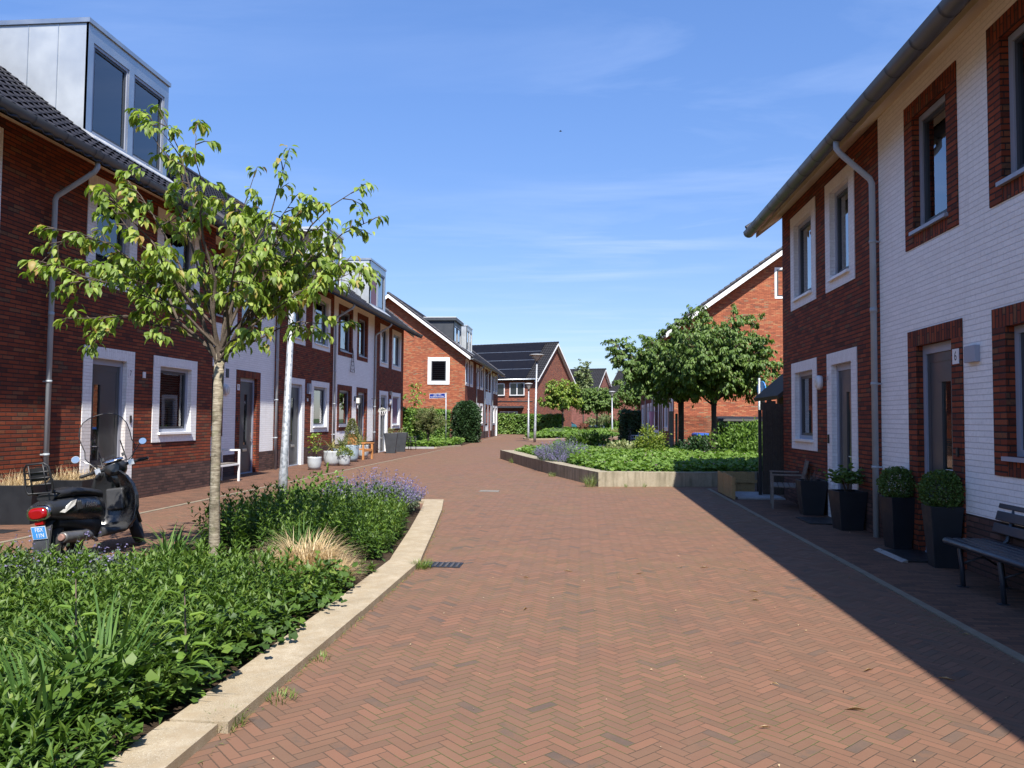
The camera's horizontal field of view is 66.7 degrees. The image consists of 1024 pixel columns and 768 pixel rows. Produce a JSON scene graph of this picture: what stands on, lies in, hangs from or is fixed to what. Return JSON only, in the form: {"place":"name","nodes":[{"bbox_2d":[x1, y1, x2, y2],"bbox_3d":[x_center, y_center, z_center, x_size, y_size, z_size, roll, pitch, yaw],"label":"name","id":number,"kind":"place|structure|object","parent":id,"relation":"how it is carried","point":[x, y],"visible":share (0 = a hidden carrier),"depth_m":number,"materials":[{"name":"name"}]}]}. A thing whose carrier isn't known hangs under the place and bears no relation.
{"place":"outdoors","nodes":[
{"label":"outdoors","id":0,"kind":"place"},
{"bbox_2d":[0,503,420,767],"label":"bed soil","id":1,"kind":"structure","parent":0,"point":[151,725],"depth_m":5.56,"materials":[{"name":"soil"}]},
{"bbox_2d":[0,528,138,597],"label":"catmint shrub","id":2,"kind":"object","parent":1,"relation":"on","point":[93,566],"visible":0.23,"depth_m":6.97,"materials":[{"name":"green plant"}]},
{"bbox_2d":[48,569,102,670],"bbox_3d":[-2.476,1.403,4.415,0.246,0.683,0.268,3,-4,-43],"label":"tall weed","id":3,"kind":"object","parent":1,"relation":"on","point":[74,589],"visible":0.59,"depth_m":4.43,"materials":[{"name":"green plant"}]},
{"bbox_2d":[0,631,160,760],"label":"strap leaf plant","id":4,"kind":"object","parent":1,"relation":"on","point":[47,704],"visible":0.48,"depth_m":3.60,"materials":[{"name":"plant"}]},
{"bbox_2d":[0,575,224,713],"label":"strap leaf plant","id":5,"kind":"object","parent":1,"relation":"on","point":[90,651],"visible":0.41,"depth_m":4.26,"materials":[{"name":"plant"}]},
{"bbox_2d":[135,520,208,560],"bbox_3d":[-3.789,1.728,8.661,0.855,0.439,0.948,1,-3,-21],"label":"strap leaf plant","id":6,"kind":"object","parent":1,"relation":"on","point":[166,547],"visible":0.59,"depth_m":8.67,"materials":[{"name":"plant"}]},
{"bbox_2d":[153,574,214,699],"bbox_3d":[-1.821,1.423,4.340,0.272,0.678,0.278,3,-4,-44],"label":"tall weed","id":7,"kind":"object","parent":1,"relation":"on","point":[180,656],"visible":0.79,"depth_m":4.33,"materials":[{"name":"green plant"}]},
{"bbox_2d":[0,537,378,767],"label":"aster ground cover","id":8,"kind":"object","parent":1,"relation":"on","point":[149,579],"visible":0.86,"depth_m":5.35,"materials":[{"name":"green plant"}]},
{"bbox_2d":[25,550,361,750],"bbox_3d":[-1.894,1.614,5.449,0.917,0.380,3.892,0,-3,5],"label":"geranium edging","id":9,"kind":"object","parent":1,"relation":"on","point":[199,675],"visible":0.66,"depth_m":4.47,"materials":[{"name":"green plant"}]},
{"bbox_2d":[17,104,388,564],"bbox_3d":[-3.170,-0.493,8.043,3.308,4.970,3.005,2,-3,-31],"label":"cherry tree","id":10,"kind":"object","parent":1,"relation":"on","point":[284,278],"visible":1,"depth_m":7.92,"materials":[{"name":"green plant"}]},
{"bbox_2d":[187,479,408,561],"bbox_3d":[-2.577,1.682,10.605,2.743,0.840,4.132,0,-3,5],"label":"aster ground cover","id":11,"kind":"object","parent":1,"relation":"on","point":[367,520],"visible":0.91,"depth_m":9.35,"materials":[{"name":"green plant"}]},
{"bbox_2d":[261,516,340,556],"bbox_3d":[-2.327,1.703,8.545,1.052,0.503,0.874,-2,-4,45],"label":"strap leaf plant","id":12,"kind":"object","parent":1,"relation":"on","point":[304,536],"visible":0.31,"depth_m":8.59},
{"bbox_2d":[248,527,368,580],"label":"straw grass","id":13,"kind":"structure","parent":1,"relation":"on","point":[308,551],"depth_m":7.65,"materials":[{"name":"plant"}]},
{"bbox_2d":[281,462,355,498],"bbox_3d":[-3.281,1.725,12.850,1.408,0.858,1.397,0,-3,5],"label":"shrub","id":14,"kind":"object","parent":1,"relation":"on","point":[323,484],"visible":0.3,"depth_m":12.89,"materials":[{"name":"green plant"}]},
{"bbox_2d":[295,546,369,587],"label":"straw grass","id":15,"kind":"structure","parent":1,"relation":"on","point":[343,564],"depth_m":7.39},
{"bbox_2d":[322,465,428,512],"bbox_3d":[-2.292,1.768,12.938,1.789,0.818,2.830,0,-3,5],"label":"catmint shrub","id":16,"kind":"object","parent":1,"relation":"on","point":[413,499],"visible":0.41,"depth_m":12.88,"materials":[{"name":"purple plant"}]},
{"bbox_2d":[0,448,441,541],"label":"pavement","id":17,"kind":"structure","parent":0,"point":[248,480],"depth_m":19.07,"materials":[{"name":"brick"}]},
{"bbox_2d":[0,469,50,524],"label":"planter","id":18,"kind":"object","parent":17,"relation":"on","point":[16,501],"visible":0.79,"depth_m":11.36,"materials":[{"name":"plastic"}]},
{"bbox_2d":[48,463,95,488],"bbox_3d":[-7.121,1.702,12.636,0.985,0.839,0.988,0,-3,1],"label":"planter","id":19,"kind":"object","parent":17,"relation":"on","point":[67,480],"visible":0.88,"depth_m":12.44,"materials":[{"name":"plant"}]},
{"bbox_2d":[210,449,240,480],"bbox_3d":[-7.152,2.012,18.978,0.505,0.800,1.264,0,-3,5],"label":"bench","id":20,"kind":"object","parent":17,"relation":"on","point":[223,464],"visible":0.48,"depth_m":19.55,"materials":[{"name":"white paint"}]},
{"bbox_2d":[307,433,322,469],"bbox_3d":[-6.127,2.075,24.113,0.562,1.163,0.485,-1,-3,33],"label":"flower pot","id":21,"kind":"object","parent":17,"relation":"on","point":[314,463],"visible":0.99,"depth_m":23.96,"materials":[{"name":"ceramic"}]},
{"bbox_2d":[323,439,341,465],"bbox_3d":[-6.048,2.229,26.109,0.994,1.040,0.932,-1,-3,29],"label":"flower pot","id":22,"kind":"object","parent":17,"relation":"on","point":[331,457],"visible":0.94,"depth_m":25.94,"materials":[{"name":"ceramic"}]},
{"bbox_2d":[336,445,354,465],"bbox_3d":[-5.642,2.400,26.169,0.715,0.712,0.743,0,-3,5],"label":"flower pot","id":23,"kind":"object","parent":17,"relation":"on","point":[343,460],"visible":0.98,"depth_m":26.02,"materials":[{"name":"ceramic"}]},
{"bbox_2d":[343,418,361,461],"bbox_3d":[-5.889,2.050,28.644,0.762,1.634,0.734,0,-3,5],"label":"flower pot","id":24,"kind":"object","parent":17,"relation":"on","point":[352,428],"visible":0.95,"depth_m":28.51,"materials":[{"name":"plant"}]},
{"bbox_2d":[384,427,397,452],"bbox_3d":[-5.600,2.609,36.123,0.664,1.208,0.619,1,-3,-5],"label":"planter","id":25,"kind":"object","parent":17,"relation":"on","point":[390,438],"visible":0.99,"depth_m":35.86,"materials":[{"name":"soil"}]},
{"bbox_2d":[412,442,468,446],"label":"bed soil","id":26,"kind":"structure","parent":0,"point":[464,443],"depth_m":48.78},
{"bbox_2d":[402,407,442,446],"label":"hedge","id":27,"kind":"object","parent":26,"relation":"on","point":[408,419],"visible":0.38,"depth_m":43.64,"materials":[{"name":"green plant"}]},
{"bbox_2d":[412,406,448,440],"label":"small tree","id":28,"kind":"object","parent":26,"relation":"on","point":[426,422],"visible":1,"depth_m":43.54,"materials":[{"name":"green plant"}]},
{"bbox_2d":[406,436,465,446],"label":"ground cover","id":29,"kind":"object","parent":26,"relation":"on","point":[438,441],"visible":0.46,"depth_m":44.35,"materials":[{"name":"green plant"}]},
{"bbox_2d":[424,408,450,437],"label":"hedge","id":30,"kind":"object","parent":26,"relation":"on","point":[448,412],"visible":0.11,"depth_m":53.10,"materials":[{"name":"green plant"}]},
{"bbox_2d":[449,400,482,442],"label":"conifer","id":31,"kind":"object","parent":26,"relation":"on","point":[465,416],"visible":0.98,"depth_m":53.02,"materials":[{"name":"green plant"}]},
{"bbox_2d":[0,0,940,383],"label":"sky","id":32,"kind":"structure","parent":0,"point":[679,121],"materials":[{"name":"blue"}]},
{"bbox_2d":[0,434,1023,767],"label":"street","id":33,"kind":"structure","parent":0,"point":[672,646],"depth_m":5.31,"materials":[{"name":"brick"}]},
{"bbox_2d":[0,84,100,484],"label":"terraced house","id":34,"kind":"structure","parent":33,"relation":"on","point":[26,134],"depth_m":11.92,"materials":[{"name":"red brick"}]},
{"bbox_2d":[23,413,148,562],"bbox_3d":[-4.911,1.160,9.065,0.785,1.659,1.975,-7,-3,4],"label":"scooter","id":35,"kind":"object","parent":33,"relation":"on","point":[106,503],"visible":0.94,"depth_m":8.70,"materials":[{"name":"plastic"}]},
{"bbox_2d":[0,17,258,497],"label":"terraced house","id":36,"kind":"structure","parent":33,"relation":"on","point":[88,80],"depth_m":15.16,"materials":[{"name":"red brick"}]},
{"bbox_2d":[89,358,122,477],"bbox_3d":[-7.466,0.879,14.194,0.144,2.660,1.040,0,-3,5],"label":"door","id":37,"kind":"structure","parent":36,"relation":"in","point":[107,374],"depth_m":14.32,"materials":[{"name":"grey wood"}]},
{"bbox_2d":[100,191,130,283],"bbox_3d":[-7.397,-2.696,14.325,0.225,1.565,1.080,0,-3,5],"label":"window","id":38,"kind":"structure","parent":36,"relation":"in","point":[121,242],"depth_m":14.74,"materials":[{"name":"white glass"}]},
{"bbox_2d":[158,367,192,434],"bbox_3d":[-7.262,0.360,16.542,0.330,1.405,1.340,0,-3,5],"label":"window","id":39,"kind":"structure","parent":36,"relation":"in","point":[181,429],"depth_m":16.83,"materials":[{"name":"white glass"}]},
{"bbox_2d":[0,449,444,543],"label":"kerb strip","id":40,"kind":"object","parent":33,"relation":"on","point":[6,541],"visible":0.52,"depth_m":14.89,"materials":[{"name":"concrete"}]},
{"bbox_2d":[167,168,281,476],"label":"terraced house","id":41,"kind":"structure","parent":33,"relation":"on","point":[247,410],"depth_m":22.49,"materials":[{"name":"brick"}]},
{"bbox_2d":[239,377,253,473],"bbox_3d":[-7.667,1.204,22.284,0.144,2.750,1.110,0,-3,5],"label":"door","id":42,"kind":"structure","parent":41,"relation":"in","point":[247,384],"depth_m":22.44,"materials":[{"name":"grey glass"}]},
{"bbox_2d":[167,154,357,469],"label":"terraced house","id":43,"kind":"structure","parent":33,"relation":"on","point":[311,392],"depth_m":27.13,"materials":[{"name":"red brick"}]},
{"bbox_2d":[289,384,299,465],"bbox_3d":[-7.332,1.377,25.985,0.144,2.750,1.110,0,-3,5],"label":"door","id":44,"kind":"structure","parent":43,"relation":"in","point":[295,389],"depth_m":26.16,"materials":[{"name":"grey glass"}]},
{"bbox_2d":[313,387,327,427],"bbox_3d":[-7.122,0.853,28.433,0.335,1.475,1.490,0,-3,5],"label":"window","id":45,"kind":"structure","parent":43,"relation":"in","point":[316,423],"depth_m":28.92,"materials":[{"name":"white glass"}]},
{"bbox_2d":[99,499,443,767],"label":"bed kerb","id":46,"kind":"structure","parent":33,"relation":"on","point":[179,739],"depth_m":4.75,"materials":[{"name":"concrete"}]},
{"bbox_2d":[276,229,312,502],"bbox_3d":[-3.726,-0.199,13.162,0.734,4.847,0.734,0,-3,5],"label":"lamp post","id":47,"kind":"object","parent":33,"relation":"on","point":[283,474],"visible":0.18,"depth_m":13.09,"materials":[{"name":"metal"}]},
{"bbox_2d":[203,179,393,453],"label":"terraced house","id":48,"kind":"structure","parent":33,"relation":"on","point":[353,371],"depth_m":32.53,"materials":[{"name":"brick"}]},
{"bbox_2d":[339,390,350,426],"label":"window","id":49,"kind":"structure","parent":48,"relation":"in","point":[341,424],"depth_m":31.90,"materials":[{"name":"grey glass"}]},
{"bbox_2d":[340,311,351,353],"bbox_3d":[-6.833,-2.093,31.479,0.335,1.665,1.470,0,-3,5],"label":"window","id":50,"kind":"structure","parent":48,"relation":"in","point":[342,348],"depth_m":31.99,"materials":[{"name":"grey glass"}]},
{"bbox_2d":[358,392,363,439],"bbox_3d":[-6.629,1.740,33.759,0.144,2.750,1.160,0,-3,5],"label":"door","id":51,"kind":"structure","parent":48,"relation":"in","point":[360,395],"depth_m":34.07,"materials":[{"name":"grey glass"}]},
{"bbox_2d":[266,218,422,453],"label":"terraced house","id":52,"kind":"structure","parent":33,"relation":"on","point":[388,359],"depth_m":38.00,"materials":[{"name":"red brick"}]},
{"bbox_2d":[380,395,384,451],"bbox_3d":[-6.293,1.914,37.470,0.144,2.750,1.140,0,-3,5],"label":"door","id":53,"kind":"structure","parent":52,"relation":"in","point":[382,426],"depth_m":37.68,"materials":[{"name":"white glass"}]},
{"bbox_2d":[408,305,491,438],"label":"terraced house","id":54,"kind":"structure","parent":33,"relation":"on","point":[466,337],"depth_m":64.33,"materials":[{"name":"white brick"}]},
{"bbox_2d":[422,314,498,437],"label":"terraced house","id":55,"kind":"structure","parent":33,"relation":"on","point":[488,410],"depth_m":69.77,"materials":[{"name":"white paint"}]},
{"bbox_2d":[465,350,504,436],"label":"terraced house","id":56,"kind":"structure","parent":33,"relation":"on","point":[495,404],"depth_m":75.37,"materials":[{"name":"white brick"}]},
{"bbox_2d":[497,412,564,434],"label":"hedge","id":57,"kind":"object","parent":33,"relation":"on","point":[512,423],"visible":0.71,"depth_m":84.57,"materials":[{"name":"green plant"}]},
{"bbox_2d":[530,354,542,441],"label":"lamp post","id":58,"kind":"object","parent":33,"relation":"on","point":[536,357],"visible":0.99,"depth_m":55.79,"materials":[{"name":"metal"}]},
{"bbox_2d":[573,359,593,423],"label":"street tree","id":59,"kind":"object","parent":33,"relation":"on","point":[585,380],"visible":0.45,"depth_m":103.29,"materials":[{"name":"green plant"}]},
{"bbox_2d":[612,377,640,409],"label":"street tree","id":60,"kind":"object","parent":33,"relation":"on","point":[627,398],"visible":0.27,"depth_m":86.53,"materials":[{"name":"green plant"}]},
{"bbox_2d":[616,408,640,440],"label":"hedge","id":61,"kind":"object","parent":33,"relation":"on","point":[629,420],"visible":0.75,"depth_m":59.56,"materials":[{"name":"green plant"}]},
{"bbox_2d":[500,450,762,486],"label":"raised bed wall","id":62,"kind":"structure","parent":33,"relation":"on","point":[577,473],"depth_m":19.09,"materials":[{"name":"concrete"}]},
{"bbox_2d":[273,493,1015,765],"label":"petal litter","id":63,"kind":"object","parent":33,"relation":"on","point":[854,708],"visible":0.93,"depth_m":4.86,"materials":[{"name":"plant"}]},
{"bbox_2d":[652,247,782,445],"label":"terraced house","id":64,"kind":"structure","parent":33,"relation":"on","point":[757,289],"depth_m":37.78,"materials":[{"name":"red brick"}]},
{"bbox_2d":[716,416,757,445],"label":"garden store","id":65,"kind":"structure","parent":33,"relation":"on","point":[730,419],"depth_m":29.41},
{"bbox_2d":[753,374,782,404],"bbox_3d":[6.753,0.842,18.699,1.320,3.350,2.500,0,-3,5],"label":"lean to","id":66,"kind":"object","parent":33,"relation":"on","point":[773,390],"visible":0.21,"depth_m":19.05,"materials":[{"name":"grey wood"}]},
{"bbox_2d":[743,119,882,537],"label":"terraced house","id":67,"kind":"structure","parent":33,"relation":"on","point":[823,204],"depth_m":13.13,"materials":[{"name":"red brick"}]},
{"bbox_2d":[791,215,811,301],"bbox_3d":[5.634,-2.417,14.922,0.225,1.525,1.240,0,-3,5],"label":"window","id":68,"kind":"structure","parent":67,"relation":"in","point":[804,229],"depth_m":15.17,"materials":[{"name":"white glass"}]},
{"bbox_2d":[792,371,812,441],"bbox_3d":[5.609,0.425,14.791,0.225,1.335,1.240,0,-3,5],"label":"window","id":69,"kind":"structure","parent":67,"relation":"in","point":[804,377],"depth_m":15.13,"materials":[{"name":"white glass"}]},
{"bbox_2d":[827,182,848,281],"bbox_3d":[5.441,-2.517,12.793,0.225,1.525,1.000,0,-3,5],"label":"window","id":70,"kind":"structure","parent":67,"relation":"in","point":[843,190],"depth_m":13.14,"materials":[{"name":"white glass"}]},
{"bbox_2d":[836,362,851,488],"bbox_3d":[5.449,0.951,12.600,0.144,2.590,0.960,0,-3,5],"label":"door","id":71,"kind":"structure","parent":67,"relation":"in","point":[843,371],"depth_m":12.79,"materials":[{"name":"grey wood"}]},
{"bbox_2d":[708,489,1023,662],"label":"kerb strip","id":72,"kind":"object","parent":33,"relation":"on","point":[986,639],"visible":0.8,"depth_m":7.09,"materials":[{"name":"concrete"}]},
{"bbox_2d":[827,0,1023,591],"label":"terraced house","id":73,"kind":"structure","parent":33,"relation":"on","point":[941,98],"depth_m":8.67,"materials":[{"name":"brick"}]},
{"bbox_2d":[909,95,947,235],"bbox_3d":[5.140,-2.672,9.470,0.225,1.525,0.980,0,-3,5],"label":"window","id":74,"kind":"structure","parent":73,"relation":"in","point":[936,109],"depth_m":9.80,"materials":[{"name":"white wood"}]},
{"bbox_2d":[923,340,953,551],"bbox_3d":[5.148,0.796,9.277,0.144,2.590,0.940,0,-3,5],"label":"door","id":75,"kind":"structure","parent":73,"relation":"in","point":[937,356],"depth_m":9.46,"materials":[{"name":"grey wood"}]},
{"bbox_2d":[995,23,1023,186],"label":"window","id":76,"kind":"structure","parent":73,"relation":"in","point":[1016,39],"depth_m":7.74,"materials":[{"name":"white glass"}]},
{"bbox_2d":[1001,324,1023,462],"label":"window","id":77,"kind":"structure","parent":73,"relation":"in","point":[1018,330],"depth_m":7.64,"materials":[{"name":"white glass"}]},
{"bbox_2d":[472,341,575,426],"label":"gabled house","id":78,"kind":"structure","parent":0,"point":[515,363],"depth_m":91.19,"materials":[{"name":"brick"}]},
{"bbox_2d":[570,368,611,426],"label":"gabled house","id":79,"kind":"structure","parent":0,"point":[600,376],"depth_m":133.21,"materials":[{"name":"brick"}]},
{"bbox_2d":[608,371,640,420],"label":"gabled house","id":80,"kind":"structure","parent":0,"point":[619,375],"depth_m":136.39,"materials":[{"name":"brick"}]},
{"bbox_2d":[654,402,662,438],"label":"terraced house","id":81,"kind":"structure","parent":0,"point":[658,416],"depth_m":45.63,"materials":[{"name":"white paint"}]},
{"bbox_2d":[712,489,1023,655],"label":"pavement","id":82,"kind":"structure","parent":0,"point":[974,605],"depth_m":7.97,"materials":[{"name":"brick"}]},
{"bbox_2d":[718,471,758,499],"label":"wall","id":83,"kind":"structure","parent":82,"relation":"on","point":[730,483],"depth_m":17.58,"materials":[{"name":"concrete"}]},
{"bbox_2d":[735,491,785,499],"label":"paving slab","id":84,"kind":"structure","parent":82,"relation":"on","point":[747,495],"depth_m":16.28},
{"bbox_2d":[758,400,783,494],"bbox_3d":[5.567,1.381,16.667,0.550,2.067,0.067,0,-3,5],"label":"garden fence","id":85,"kind":"object","parent":84,"relation":"on","point":[770,436],"visible":0.84,"depth_m":16.66,"materials":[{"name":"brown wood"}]},
{"bbox_2d":[770,459,808,508],"bbox_3d":[5.234,1.871,14.709,0.667,0.906,1.100,0,-3,17],"label":"bench","id":86,"kind":"object","parent":82,"relation":"on","point":[773,484],"visible":0.67,"depth_m":14.29,"materials":[{"name":"grey wood"}]},
{"bbox_2d":[795,470,827,515],"bbox_3d":[5.161,1.824,13.449,0.636,0.879,0.670,0,-3,9],"label":"planter","id":87,"kind":"object","parent":82,"relation":"on","point":[811,494],"visible":0.99,"depth_m":13.31,"materials":[{"name":"plastic"}]},
{"bbox_2d":[795,517,831,524],"bbox_3d":[5.009,2.208,12.551,0.630,0.017,0.820,0,-3,5],"label":"doormat","id":88,"kind":"object","parent":82,"relation":"on","point":[820,520],"visible":0.64,"depth_m":12.53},
{"bbox_2d":[817,463,867,530],"bbox_3d":[5.064,1.683,11.655,0.692,0.994,0.732,1,-3,-18],"label":"planter","id":89,"kind":"object","parent":82,"relation":"on","point":[848,508],"visible":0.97,"depth_m":11.49,"materials":[{"name":"plastic"}]},
{"bbox_2d":[876,466,915,548],"bbox_3d":[4.943,1.576,9.972,0.501,1.052,0.493,1,-3,-3],"label":"planter","id":90,"kind":"object","parent":82,"relation":"on","point":[897,508],"visible":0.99,"depth_m":9.83,"materials":[{"name":"plastic"}]},
{"bbox_2d":[874,548,927,562],"bbox_3d":[4.777,2.053,9.322,0.550,0.025,0.880,0,-3,5],"label":"doormat","id":91,"kind":"object","parent":82,"relation":"on","point":[909,555],"visible":0.84,"depth_m":9.35,"materials":[{"name":"metal"}]},
{"bbox_2d":[915,469,965,568],"bbox_3d":[4.827,1.497,8.717,0.523,1.092,0.521,0,-3,11],"label":"planter","id":92,"kind":"object","parent":82,"relation":"on","point":[942,518],"visible":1,"depth_m":8.58,"materials":[{"name":"plastic"}]},
{"bbox_2d":[942,503,1023,605],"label":"bench","id":93,"kind":"object","parent":82,"relation":"on","point":[1003,553],"visible":1,"depth_m":7.45,"materials":[{"name":"blue paint"}]},
{"label":"bed soil","id":94,"kind":"structure","parent":0,"visible":0},
{"bbox_2d":[537,378,584,427],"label":"street tree","id":95,"kind":"object","parent":94,"relation":"on","point":[562,397],"visible":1,"depth_m":81.24,"materials":[{"name":"green plant"}]},
{"bbox_2d":[524,426,619,437],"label":"ground cover","id":96,"kind":"object","parent":94,"relation":"on","point":[546,433],"visible":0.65,"depth_m":72.99,"materials":[{"name":"green plant"}]},
{"bbox_2d":[578,386,619,428],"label":"street tree","id":97,"kind":"object","parent":94,"relation":"on","point":[597,400],"visible":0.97,"depth_m":84.55,"materials":[{"name":"green plant"}]},
{"label":"bed soil","id":98,"kind":"structure","parent":0,"visible":0},
{"bbox_2d":[533,437,590,462],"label":"catmint shrub","id":99,"kind":"object","parent":98,"relation":"on","point":[559,454],"visible":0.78,"depth_m":24.33,"materials":[{"name":"purple plant"}]},
{"bbox_2d":[561,429,615,445],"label":"leafy shrub","id":100,"kind":"object","parent":98,"relation":"on","point":[595,438],"visible":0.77,"depth_m":30.69,"materials":[{"name":"green plant"}]},
{"bbox_2d":[602,439,644,452],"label":"shrub","id":101,"kind":"object","parent":98,"relation":"on","point":[624,444],"visible":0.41,"depth_m":25.85,"materials":[{"name":"green plant"}]},
{"bbox_2d":[630,422,669,450],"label":"golden shrub","id":102,"kind":"object","parent":98,"relation":"on","point":[643,440],"visible":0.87,"depth_m":25.07,"materials":[{"name":"green plant"}]},
{"bbox_2d":[562,444,757,471],"bbox_3d":[5.141,2.258,24.260,7.320,0.627,10.900,0,-3,5],"label":"geranium ground cover","id":103,"kind":"object","parent":98,"relation":"on","point":[673,458],"visible":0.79,"depth_m":21.58,"materials":[{"name":"green plant"}]},
{"bbox_2d":[600,325,737,445],"bbox_3d":[6.092,0.329,28.129,4.382,4.930,4.545,3,-3,-40],"label":"street tree","id":104,"kind":"object","parent":98,"relation":"on","point":[650,386],"visible":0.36,"depth_m":27.93,"materials":[{"name":"green plant"}]},
{"bbox_2d":[675,414,707,445],"bbox_3d":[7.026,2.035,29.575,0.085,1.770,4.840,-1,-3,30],"label":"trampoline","id":105,"kind":"object","parent":98,"relation":"on","point":[701,426],"visible":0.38,"depth_m":29.57,"materials":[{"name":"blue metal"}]},
{"bbox_2d":[676,433,716,451],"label":"shrub","id":106,"kind":"object","parent":98,"relation":"on","point":[694,441],"visible":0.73,"depth_m":25.34,"materials":[{"name":"green plant"}]},
{"bbox_2d":[647,303,782,448],"bbox_3d":[6.774,0.008,26.259,4.482,5.411,4.193,0,-3,5],"label":"street tree","id":107,"kind":"object","parent":98,"relation":"on","point":[716,368],"visible":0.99,"depth_m":25.61,"materials":[{"name":"green plant"}]},
{"bbox_2d":[698,416,757,456],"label":"leafy shrub","id":108,"kind":"object","parent":98,"relation":"on","point":[749,435],"visible":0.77,"depth_m":24.51,"materials":[{"name":"green plant"}]},
{"bbox_2d":[716,419,757,448],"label":"hedge","id":109,"kind":"object","parent":98,"relation":"on","point":[723,424],"visible":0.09,"depth_m":28.51,"materials":[{"name":"green plant"}]},
{"label":"pavement","id":110,"kind":"structure","parent":0,"visible":0},
{"bbox_2d":[385,292,483,437],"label":"terraced house","id":111,"kind":"structure","parent":110,"relation":"on","point":[437,359],"depth_m":56.15,"materials":[{"name":"red brick"}]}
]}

